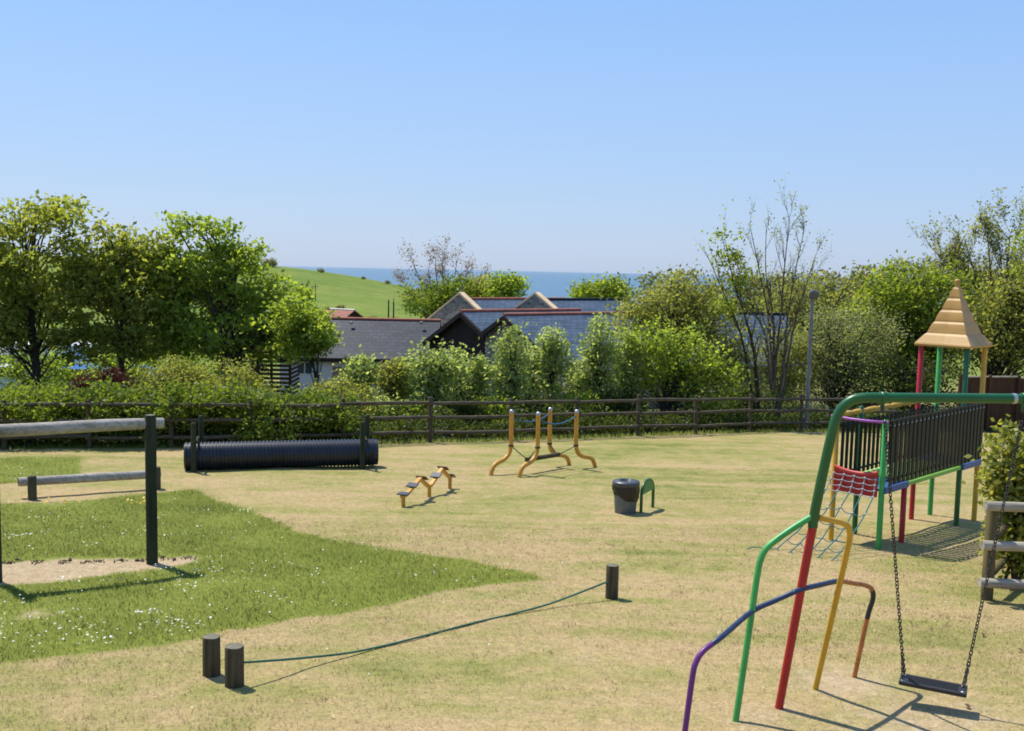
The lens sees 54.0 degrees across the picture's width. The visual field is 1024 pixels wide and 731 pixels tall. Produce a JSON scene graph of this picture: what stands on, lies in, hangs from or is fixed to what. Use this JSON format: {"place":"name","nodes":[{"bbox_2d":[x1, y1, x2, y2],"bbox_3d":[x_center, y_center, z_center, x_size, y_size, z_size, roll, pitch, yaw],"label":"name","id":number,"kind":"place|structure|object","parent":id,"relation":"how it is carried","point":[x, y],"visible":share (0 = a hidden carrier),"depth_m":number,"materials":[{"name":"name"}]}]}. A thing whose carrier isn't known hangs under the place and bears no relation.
{"place":"outdoors","nodes":[
{"label":"outdoors","id":0,"kind":"place"},
{"bbox_2d":[0,455,582,704],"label":"long grass","id":1,"kind":"structure","parent":0,"point":[160,521],"depth_m":12.09,"materials":[{"name":"plant"}]},
{"bbox_2d":[244,581,606,663],"bbox_3d":[-0.628,2.458,9.719,4.404,0.314,0.145,-4,7,-42],"label":"walk rope","id":2,"kind":"object","parent":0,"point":[371,648],"visible":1,"depth_m":9.53,"materials":[{"name":"fabric"}]},
{"bbox_2d":[0,255,1023,730],"bbox_3d":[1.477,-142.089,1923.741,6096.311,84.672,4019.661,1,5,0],"label":"ground","id":3,"kind":"structure","parent":0,"point":[668,455],"depth_m":11.20,"materials":[{"name":"plant"}]},
{"bbox_2d":[0,363,27,389],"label":"parked car","id":4,"kind":"object","parent":3,"relation":"on","point":[3,381],"visible":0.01,"depth_m":42.65,"materials":[{"name":"white paint"}]},
{"bbox_2d":[0,376,50,400],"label":"shrub","id":5,"kind":"object","parent":3,"relation":"on","point":[19,383],"visible":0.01,"depth_m":26.69,"materials":[{"name":"green plant"}]},
{"bbox_2d":[0,345,86,390],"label":"shrub","id":6,"kind":"object","parent":3,"relation":"on","point":[17,370],"visible":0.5,"depth_m":40.42,"materials":[{"name":"green plant"}]},
{"bbox_2d":[0,376,96,446],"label":"hedge shrub","id":7,"kind":"object","parent":3,"relation":"on","point":[39,412],"visible":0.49,"depth_m":23.40,"materials":[{"name":"green plant"}]},
{"bbox_2d":[0,342,99,373],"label":"caravan","id":8,"kind":"object","parent":3,"relation":"on","point":[73,360],"visible":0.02,"depth_m":44.30,"materials":[{"name":"white paint"}]},
{"bbox_2d":[0,189,108,389],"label":"broadleaf tree","id":9,"kind":"object","parent":3,"relation":"on","point":[23,303],"visible":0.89,"depth_m":32.42,"materials":[{"name":"green plant"}]},
{"bbox_2d":[0,414,164,582],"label":"bar","id":10,"kind":"object","parent":3,"relation":"on","point":[150,424],"visible":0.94,"depth_m":12.11,"materials":[{"name":"wood"}]},
{"bbox_2d":[18,466,160,499],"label":"balance beam","id":11,"kind":"structure","parent":3,"relation":"on","point":[31,482],"depth_m":17.13,"materials":[{"name":"wood"}]},
{"bbox_2d":[46,365,135,392],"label":"parked car","id":12,"kind":"object","parent":3,"relation":"on","point":[75,367],"visible":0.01,"depth_m":42.53,"materials":[{"name":"blue paint"}]},
{"bbox_2d":[2,555,196,564],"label":"soil crumbs","id":13,"kind":"object","parent":3,"relation":"on","point":[98,560],"visible":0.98,"depth_m":12.37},
{"bbox_2d":[63,364,137,396],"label":"shrub","id":14,"kind":"object","parent":3,"relation":"on","point":[114,376],"visible":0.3,"depth_m":27.61,"materials":[{"name":"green plant"}]},
{"bbox_2d":[44,374,168,445],"bbox_3d":[-9.664,1.102,24.251,3.074,1.715,2.565,1,5,0],"label":"hedge shrub","id":15,"kind":"object","parent":3,"relation":"on","point":[105,392],"visible":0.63,"depth_m":23.68,"materials":[{"name":"green plant"}]},
{"bbox_2d":[69,354,146,388],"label":"shrub","id":16,"kind":"object","parent":3,"relation":"on","point":[113,363],"visible":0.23,"depth_m":40.45,"materials":[{"name":"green plant"}]},
{"bbox_2d":[44,210,201,382],"bbox_3d":[-12.597,-1.691,33.057,5.189,6.715,3.275,1,5,0],"label":"broadleaf tree","id":17,"kind":"object","parent":3,"relation":"on","point":[114,285],"visible":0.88,"depth_m":32.41,"materials":[{"name":"green plant"}]},
{"bbox_2d":[119,351,215,402],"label":"shrub","id":18,"kind":"object","parent":3,"relation":"on","point":[167,372],"visible":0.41,"depth_m":27.65,"materials":[{"name":"green plant"}]},
{"bbox_2d":[124,345,210,394],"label":"shrub","id":19,"kind":"object","parent":3,"relation":"on","point":[146,363],"visible":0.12,"depth_m":41.11,"materials":[{"name":"green plant"}]},
{"bbox_2d":[117,375,228,446],"bbox_3d":[-7.937,1.101,24.530,3.176,1.792,2.338,-1,6,-23],"label":"hedge shrub","id":20,"kind":"object","parent":3,"relation":"on","point":[198,396],"visible":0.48,"depth_m":24.16,"materials":[{"name":"green plant"}]},
{"bbox_2d":[202,634,220,677],"bbox_3d":[-2.518,2.478,8.427,0.149,0.435,0.149,1,5,0],"label":"wooden stump","id":21,"kind":"object","parent":3,"relation":"on","point":[211,660],"visible":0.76,"depth_m":8.37,"materials":[{"name":"wood"}]},
{"bbox_2d":[187,352,269,384],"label":"shrub","id":22,"kind":"object","parent":3,"relation":"on","point":[214,367],"visible":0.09,"depth_m":41.40,"materials":[{"name":"green plant"}]},
{"bbox_2d":[189,348,277,394],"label":"shrub","id":23,"kind":"object","parent":3,"relation":"on","point":[233,370],"visible":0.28,"depth_m":27.71,"materials":[{"name":"green plant"}]},
{"bbox_2d":[225,643,243,688],"bbox_3d":[-2.264,2.497,8.204,0.157,0.438,0.157,1,5,0],"label":"wooden stump","id":24,"kind":"object","parent":3,"relation":"on","point":[234,665],"visible":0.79,"depth_m":8.14,"materials":[{"name":"wood"}]},
{"bbox_2d":[127,210,343,385],"bbox_3d":[-9.026,-1.685,33.018,6.707,6.744,3.947,-1,6,-21],"label":"broadleaf tree","id":25,"kind":"object","parent":3,"relation":"on","point":[229,264],"visible":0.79,"depth_m":32.39,"materials":[{"name":"green plant"}]},
{"bbox_2d":[201,375,308,441],"bbox_3d":[-6.440,1.133,24.913,3.015,1.774,2.445,3,6,19],"label":"hedge shrub","id":26,"kind":"object","parent":3,"relation":"on","point":[257,429],"visible":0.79,"depth_m":24.38,"materials":[{"name":"green plant"}]},
{"bbox_2d":[0,467,517,650],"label":"daisies","id":27,"kind":"object","parent":3,"relation":"on","point":[145,579],"visible":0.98,"depth_m":10.67,"materials":[{"name":"white plant"}]},
{"bbox_2d":[262,257,279,266],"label":"hill bush","id":28,"kind":"object","parent":3,"relation":"on","point":[273,263],"visible":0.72,"depth_m":288.26,"materials":[{"name":"green plant"}]},
{"bbox_2d":[251,350,299,402],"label":"slatted shed","id":29,"kind":"structure","parent":3,"relation":"on","point":[271,373],"depth_m":40.21,"materials":[{"name":"wood"}]},
{"bbox_2d":[184,415,378,472],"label":"crawl tunnel","id":30,"kind":"structure","parent":3,"relation":"on","point":[362,452],"depth_m":20.60,"materials":[{"name":"black plastic"}]},
{"bbox_2d":[251,290,345,387],"bbox_3d":[-6.535,-0.253,31.105,2.868,4.170,2.102,1,5,0],"label":"broadleaf tree","id":31,"kind":"object","parent":3,"relation":"on","point":[297,325],"visible":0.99,"depth_m":30.79,"materials":[{"name":"green plant"}]},
{"bbox_2d":[269,383,375,440],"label":"hedge shrub","id":32,"kind":"object","parent":3,"relation":"on","point":[319,397],"visible":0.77,"depth_m":25.06,"materials":[{"name":"green plant"}]},
{"bbox_2d":[300,369,379,415],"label":"shrub","id":33,"kind":"object","parent":3,"relation":"on","point":[336,387],"visible":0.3,"depth_m":27.33,"materials":[{"name":"green plant"}]},
{"bbox_2d":[323,308,362,316],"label":"field shed","id":34,"kind":"structure","parent":3,"relation":"on","point":[346,312],"depth_m":118.07,"materials":[{"name":"tile"}]},
{"bbox_2d":[325,344,379,401],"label":"young tree","id":35,"kind":"object","parent":3,"relation":"on","point":[358,367],"visible":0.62,"depth_m":29.02,"materials":[{"name":"green plant"}]},
{"bbox_2d":[278,317,440,397],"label":"barn","id":36,"kind":"structure","parent":3,"relation":"on","point":[388,337],"depth_m":53.49,"materials":[{"name":"stone"}]},
{"bbox_2d":[296,361,312,374],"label":"window","id":37,"kind":"structure","parent":36,"relation":"in","point":[304,370],"depth_m":52.62,"materials":[{"name":"white paint"}]},
{"bbox_2d":[355,387,410,428],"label":"shrub","id":38,"kind":"object","parent":3,"relation":"on","point":[384,409],"visible":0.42,"depth_m":27.77,"materials":[{"name":"green plant"}]},
{"bbox_2d":[368,353,414,400],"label":"young tree","id":39,"kind":"object","parent":3,"relation":"on","point":[392,378],"visible":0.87,"depth_m":28.55,"materials":[{"name":"green plant"}]},
{"bbox_2d":[379,351,419,408],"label":"young tree","id":40,"kind":"object","parent":3,"relation":"on","point":[407,380],"visible":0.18,"depth_m":29.20,"materials":[{"name":"green plant"}]},
{"bbox_2d":[390,393,441,428],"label":"shrub","id":41,"kind":"object","parent":3,"relation":"on","point":[415,409],"visible":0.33,"depth_m":28.06,"materials":[{"name":"green plant"}]},
{"bbox_2d":[396,466,455,506],"bbox_3d":[-1.470,2.165,17.591,0.190,0.604,2.242,3,6,18],"label":"zigzag stepper","id":42,"kind":"object","parent":3,"relation":"on","point":[435,476],"visible":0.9,"depth_m":17.62,"materials":[{"name":"paint"}]},
{"bbox_2d":[399,336,470,413],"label":"young tree","id":43,"kind":"object","parent":3,"relation":"on","point":[431,379],"visible":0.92,"depth_m":28.49,"materials":[{"name":"green plant"}]},
{"bbox_2d":[391,270,482,318],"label":"shrub","id":44,"kind":"object","parent":3,"relation":"on","point":[437,298],"visible":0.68,"depth_m":89.10,"materials":[{"name":"green plant"}]},
{"bbox_2d":[391,236,492,311],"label":"twiggy tree","id":45,"kind":"object","parent":3,"relation":"on","point":[443,258],"visible":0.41,"depth_m":94.31,"materials":[{"name":"brown plant"}]},
{"bbox_2d":[0,427,888,449],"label":"rough grass","id":46,"kind":"structure","parent":3,"relation":"on","point":[685,432],"depth_m":26.89,"materials":[{"name":"plant"}]},
{"bbox_2d":[0,394,898,449],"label":"rail fence","id":47,"kind":"object","parent":3,"relation":"on","point":[171,437],"visible":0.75,"depth_m":26.10,"materials":[{"name":"wood"}]},
{"bbox_2d":[0,396,909,446],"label":"undergrowth","id":48,"kind":"object","parent":3,"relation":"on","point":[418,425],"visible":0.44,"depth_m":28.55,"materials":[{"name":"green plant"}]},
{"bbox_2d":[445,341,472,399],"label":"young tree","id":49,"kind":"object","parent":3,"relation":"on","point":[459,352],"visible":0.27,"depth_m":30.06,"materials":[{"name":"green plant"}]},
{"bbox_2d":[440,388,499,430],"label":"shrub","id":50,"kind":"object","parent":3,"relation":"on","point":[471,409],"visible":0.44,"depth_m":28.45,"materials":[{"name":"green plant"}]},
{"bbox_2d":[456,273,496,296],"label":"broadleaf tree","id":51,"kind":"object","parent":3,"relation":"on","point":[479,279],"visible":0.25,"depth_m":90.69,"materials":[{"name":"green plant"}]},
{"bbox_2d":[458,343,500,427],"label":"young tree","id":52,"kind":"object","parent":3,"relation":"on","point":[479,378],"visible":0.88,"depth_m":29.53,"materials":[{"name":"green plant"}]},
{"bbox_2d":[427,292,565,326],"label":"barn","id":53,"kind":"structure","parent":3,"relation":"on","point":[447,311],"depth_m":58.55,"materials":[{"name":"stone"}]},
{"bbox_2d":[468,388,528,427],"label":"shrub","id":54,"kind":"object","parent":3,"relation":"on","point":[501,409],"visible":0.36,"depth_m":28.94,"materials":[{"name":"green plant"}]},
{"bbox_2d":[422,308,581,399],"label":"barn","id":55,"kind":"structure","parent":3,"relation":"on","point":[466,326],"depth_m":50.35,"materials":[{"name":"stone"}]},
{"bbox_2d":[478,269,538,296],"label":"broadleaf tree","id":56,"kind":"object","parent":3,"relation":"on","point":[512,285],"visible":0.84,"depth_m":86.91,"materials":[{"name":"green plant"}]},
{"bbox_2d":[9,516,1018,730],"bbox_3d":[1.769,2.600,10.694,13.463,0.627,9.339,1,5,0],"label":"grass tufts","id":57,"kind":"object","parent":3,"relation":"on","point":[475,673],"visible":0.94,"depth_m":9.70,"materials":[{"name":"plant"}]},
{"bbox_2d":[485,318,548,409],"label":"young tree","id":58,"kind":"object","parent":3,"relation":"on","point":[509,382],"visible":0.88,"depth_m":29.50,"materials":[{"name":"green plant"}]},
{"bbox_2d":[515,340,554,399],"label":"young tree","id":59,"kind":"object","parent":3,"relation":"on","point":[537,367],"visible":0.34,"depth_m":31.01,"materials":[{"name":"green plant"}]},
{"bbox_2d":[514,386,568,428],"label":"shrub","id":60,"kind":"object","parent":3,"relation":"on","point":[538,391],"visible":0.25,"depth_m":29.66,"materials":[{"name":"green plant"}]},
{"bbox_2d":[489,407,596,477],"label":"swinging beam","id":61,"kind":"structure","parent":3,"relation":"on","point":[530,460],"depth_m":20.93,"materials":[{"name":"paint"}]},
{"bbox_2d":[529,323,578,404],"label":"young tree","id":62,"kind":"object","parent":3,"relation":"on","point":[553,360],"visible":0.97,"depth_m":30.46,"materials":[{"name":"green plant"}]},
{"bbox_2d":[515,292,631,311],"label":"barn","id":63,"kind":"structure","parent":3,"relation":"on","point":[536,300],"depth_m":58.78,"materials":[{"name":"stone"}]},
{"bbox_2d":[559,347,596,398],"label":"young tree","id":64,"kind":"object","parent":3,"relation":"on","point":[570,381],"visible":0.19,"depth_m":32.03,"materials":[{"name":"green plant"}]},
{"bbox_2d":[549,383,608,426],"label":"shrub","id":65,"kind":"object","parent":3,"relation":"on","point":[571,397],"visible":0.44,"depth_m":30.25,"materials":[{"name":"green plant"}]},
{"bbox_2d":[477,311,701,407],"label":"barn","id":66,"kind":"structure","parent":3,"relation":"on","point":[574,324],"depth_m":47.92,"materials":[{"name":"stone"}]},
{"bbox_2d":[311,408,868,439],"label":"nettles","id":67,"kind":"object","parent":3,"relation":"on","point":[623,421],"visible":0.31,"depth_m":28.79,"materials":[{"name":"green plant"}]},
{"bbox_2d":[563,309,632,422],"bbox_3d":[2.660,0.113,31.184,2.099,3.792,1.725,3,6,19],"label":"young tree","id":68,"kind":"object","parent":3,"relation":"on","point":[596,373],"visible":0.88,"depth_m":31.00,"materials":[{"name":"green plant"}]},
{"bbox_2d":[566,272,641,301],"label":"broadleaf tree","id":69,"kind":"object","parent":3,"relation":"on","point":[595,289],"visible":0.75,"depth_m":84.09,"materials":[{"name":"green plant"}]},
{"bbox_2d":[605,563,618,599],"bbox_3d":[1.111,2.447,11.166,0.145,0.481,0.145,1,5,0],"label":"wooden stump","id":70,"kind":"object","parent":3,"relation":"on","point":[612,578],"visible":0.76,"depth_m":11.11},
{"bbox_2d":[589,377,647,424],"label":"shrub","id":71,"kind":"object","parent":3,"relation":"on","point":[618,406],"visible":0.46,"depth_m":30.86,"materials":[{"name":"green plant"}]},
{"bbox_2d":[612,478,639,513],"bbox_3d":[1.862,2.150,16.502,0.460,0.552,0.462,1,5,0],"label":"litter bin","id":72,"kind":"object","parent":3,"relation":"on","point":[626,491],"visible":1,"depth_m":16.34,"materials":[{"name":"plastic"}]},
{"bbox_2d":[610,327,657,405],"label":"young tree","id":73,"kind":"object","parent":3,"relation":"on","point":[632,359],"visible":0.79,"depth_m":31.43,"materials":[{"name":"green plant"}]},
{"bbox_2d":[608,267,670,321],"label":"tree","id":74,"kind":"object","parent":3,"relation":"on","point":[646,281],"visible":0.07,"depth_m":131.92,"materials":[{"name":"green plant"}]},
{"bbox_2d":[639,478,654,512],"bbox_3d":[2.252,2.199,16.742,0.052,0.655,0.615,4,6,28],"label":"metal hoop","id":75,"kind":"object","parent":3,"relation":"on","point":[648,484],"visible":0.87,"depth_m":16.66,"materials":[{"name":"green paint"}]},
{"bbox_2d":[595,259,761,417],"bbox_3d":[6.061,-0.881,36.125,6.257,5.937,3.778,1,5,0],"label":"broadleaf tree","id":76,"kind":"object","parent":3,"relation":"on","point":[696,299],"visible":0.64,"depth_m":35.62,"materials":[{"name":"green plant"}]},
{"bbox_2d":[611,311,757,427],"bbox_3d":[5.354,0.175,31.888,4.815,3.828,2.915,1,5,0],"label":"shrub","id":77,"kind":"object","parent":3,"relation":"on","point":[672,372],"visible":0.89,"depth_m":31.72,"materials":[{"name":"green plant"}]},
{"bbox_2d":[638,264,742,328],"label":"tree","id":78,"kind":"object","parent":3,"relation":"on","point":[698,279],"visible":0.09,"depth_m":127.21,"materials":[{"name":"green plant"}]},
{"bbox_2d":[690,324,770,419],"bbox_3d":[7.612,0.329,35.560,3.246,3.564,1.986,1,5,0],"label":"shrub","id":79,"kind":"object","parent":3,"relation":"on","point":[729,364],"visible":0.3,"depth_m":35.33,"materials":[{"name":"green plant"}]},
{"bbox_2d":[695,199,771,416],"bbox_3d":[7.026,-1.619,32.553,2.609,7.448,1.734,1,5,0],"label":"twiggy tree","id":80,"kind":"object","parent":3,"relation":"on","point":[732,258],"visible":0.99,"depth_m":32.39,"materials":[{"name":"green plant"}]},
{"bbox_2d":[697,268,779,311],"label":"tree","id":81,"kind":"object","parent":3,"relation":"on","point":[745,303],"visible":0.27,"depth_m":132.86,"materials":[{"name":"green plant"}]},
{"bbox_2d":[708,374,785,424],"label":"shrub","id":82,"kind":"object","parent":3,"relation":"on","point":[744,393],"visible":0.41,"depth_m":33.02,"materials":[{"name":"green plant"}]},
{"bbox_2d":[702,311,802,408],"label":"barn","id":83,"kind":"structure","parent":3,"relation":"on","point":[776,319],"depth_m":48.81,"materials":[{"name":"stone"}]},
{"bbox_2d":[720,173,836,417],"bbox_3d":[8.750,-2.146,33.581,3.969,8.575,2.177,1,5,0],"label":"twiggy tree","id":84,"kind":"object","parent":3,"relation":"on","point":[771,359],"visible":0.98,"depth_m":33.49,"materials":[{"name":"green plant"}]},
{"bbox_2d":[745,328,819,418],"bbox_3d":[9.716,0.392,36.080,2.866,3.536,1.798,1,5,0],"label":"shrub","id":85,"kind":"object","parent":3,"relation":"on","point":[795,376],"visible":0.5,"depth_m":36.03,"materials":[{"name":"green plant"}]},
{"bbox_2d":[743,269,831,311],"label":"tree","id":86,"kind":"object","parent":3,"relation":"on","point":[775,284],"visible":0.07,"depth_m":134.19,"materials":[{"name":"green plant"}]},
{"bbox_2d":[749,270,860,396],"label":"broadleaf tree","id":87,"kind":"object","parent":3,"relation":"on","point":[828,311],"visible":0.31,"depth_m":61.39,"materials":[{"name":"green plant"}]},
{"bbox_2d":[804,289,819,430],"bbox_3d":[9.386,-0.094,31.677,0.364,4.586,0.315,1,5,0],"label":"camera pole","id":88,"kind":"object","parent":3,"relation":"on","point":[813,295],"visible":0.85,"depth_m":31.64,"materials":[{"name":"metal"}]},
{"bbox_2d":[797,268,876,315],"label":"tree","id":89,"kind":"object","parent":3,"relation":"on","point":[835,290],"visible":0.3,"depth_m":123.67,"materials":[{"name":"green plant"}]},
{"bbox_2d":[761,294,916,416],"bbox_3d":[11.930,-0.213,37.004,5.629,4.877,4.176,1,5,0],"label":"shrub","id":90,"kind":"object","parent":3,"relation":"on","point":[832,377],"visible":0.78,"depth_m":36.71,"materials":[{"name":"green plant"}]},
{"bbox_2d":[815,264,880,307],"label":"tree","id":91,"kind":"object","parent":3,"relation":"on","point":[852,272],"visible":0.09,"depth_m":135.15,"materials":[{"name":"green plant"}]},
{"bbox_2d":[682,392,1023,730],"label":"swing stand","id":92,"kind":"object","parent":3,"relation":"on","point":[813,518],"visible":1,"depth_m":7.74,"materials":[{"name":"green paint"}]},
{"bbox_2d":[883,418,1022,697],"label":"swing","id":93,"kind":"object","parent":92,"relation":"hanging from","point":[935,685],"visible":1,"depth_m":7.91,"materials":[{"name":"metal"}]},
{"bbox_2d":[747,279,992,560],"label":"play tower","id":94,"kind":"structure","parent":3,"relation":"on","point":[923,439],"depth_m":15.05,"materials":[{"name":"metal"}]},
{"bbox_2d":[834,259,909,311],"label":"tree","id":95,"kind":"object","parent":3,"relation":"on","point":[862,282],"visible":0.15,"depth_m":131.19,"materials":[{"name":"green plant"}]},
{"bbox_2d":[839,349,980,425],"bbox_3d":[14.733,0.761,36.811,5.379,2.988,3.860,1,5,0],"label":"shrub","id":96,"kind":"object","parent":3,"relation":"on","point":[928,374],"visible":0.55,"depth_m":36.32,"materials":[{"name":"green plant"}]},
{"bbox_2d":[867,255,953,296],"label":"tree","id":97,"kind":"object","parent":3,"relation":"on","point":[919,267],"visible":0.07,"depth_m":128.37,"materials":[{"name":"green plant"}]},
{"bbox_2d":[839,249,997,418],"bbox_3d":[16.207,-1.143,39.978,6.892,6.880,4.499,1,5,0],"label":"broadleaf tree","id":98,"kind":"object","parent":3,"relation":"on","point":[891,294],"visible":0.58,"depth_m":39.40,"materials":[{"name":"green plant"}]},
{"bbox_2d":[923,254,999,299],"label":"tree","id":99,"kind":"object","parent":3,"relation":"on","point":[940,263],"visible":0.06,"depth_m":134.20,"materials":[{"name":"green plant"}]},
{"bbox_2d":[906,186,1023,375],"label":"twiggy tree","id":100,"kind":"object","parent":3,"relation":"on","point":[956,250],"visible":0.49,"depth_m":43.50,"materials":[{"name":"green plant"}]},
{"bbox_2d":[929,242,1023,375],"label":"broadleaf tree","id":101,"kind":"object","parent":3,"relation":"on","point":[1005,339],"visible":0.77,"depth_m":37.72,"materials":[{"name":"green plant"}]},
{"bbox_2d":[956,374,1023,430],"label":"board fence","id":102,"kind":"object","parent":3,"relation":"on","point":[997,412],"visible":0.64,"depth_m":34.08,"materials":[{"name":"wood"}]},
{"bbox_2d":[961,414,1023,578],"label":"variegated shrub","id":103,"kind":"object","parent":3,"relation":"on","point":[994,476],"visible":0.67,"depth_m":11.99,"materials":[{"name":"green plant"}]},
{"bbox_2d":[977,501,1023,600],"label":"planter rail","id":104,"kind":"object","parent":3,"relation":"on","point":[992,509],"visible":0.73,"depth_m":11.29,"materials":[{"name":"wood"}]},
{"bbox_2d":[979,211,1023,374],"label":"broadleaf tree","id":105,"kind":"object","parent":3,"relation":"on","point":[1021,245],"visible":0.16,"depth_m":41.14,"materials":[{"name":"green plant"}]},
{"bbox_2d":[0,0,1023,278],"label":"sky","id":106,"kind":"structure","parent":0,"point":[586,136],"materials":[{"name":"blue"}]},
{"bbox_2d":[281,266,995,307],"bbox_3d":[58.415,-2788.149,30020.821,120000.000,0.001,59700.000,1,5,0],"label":"sea","id":107,"kind":"structure","parent":0,"point":[552,284],"depth_m":9130.73,"materials":[{"name":"liquid"}]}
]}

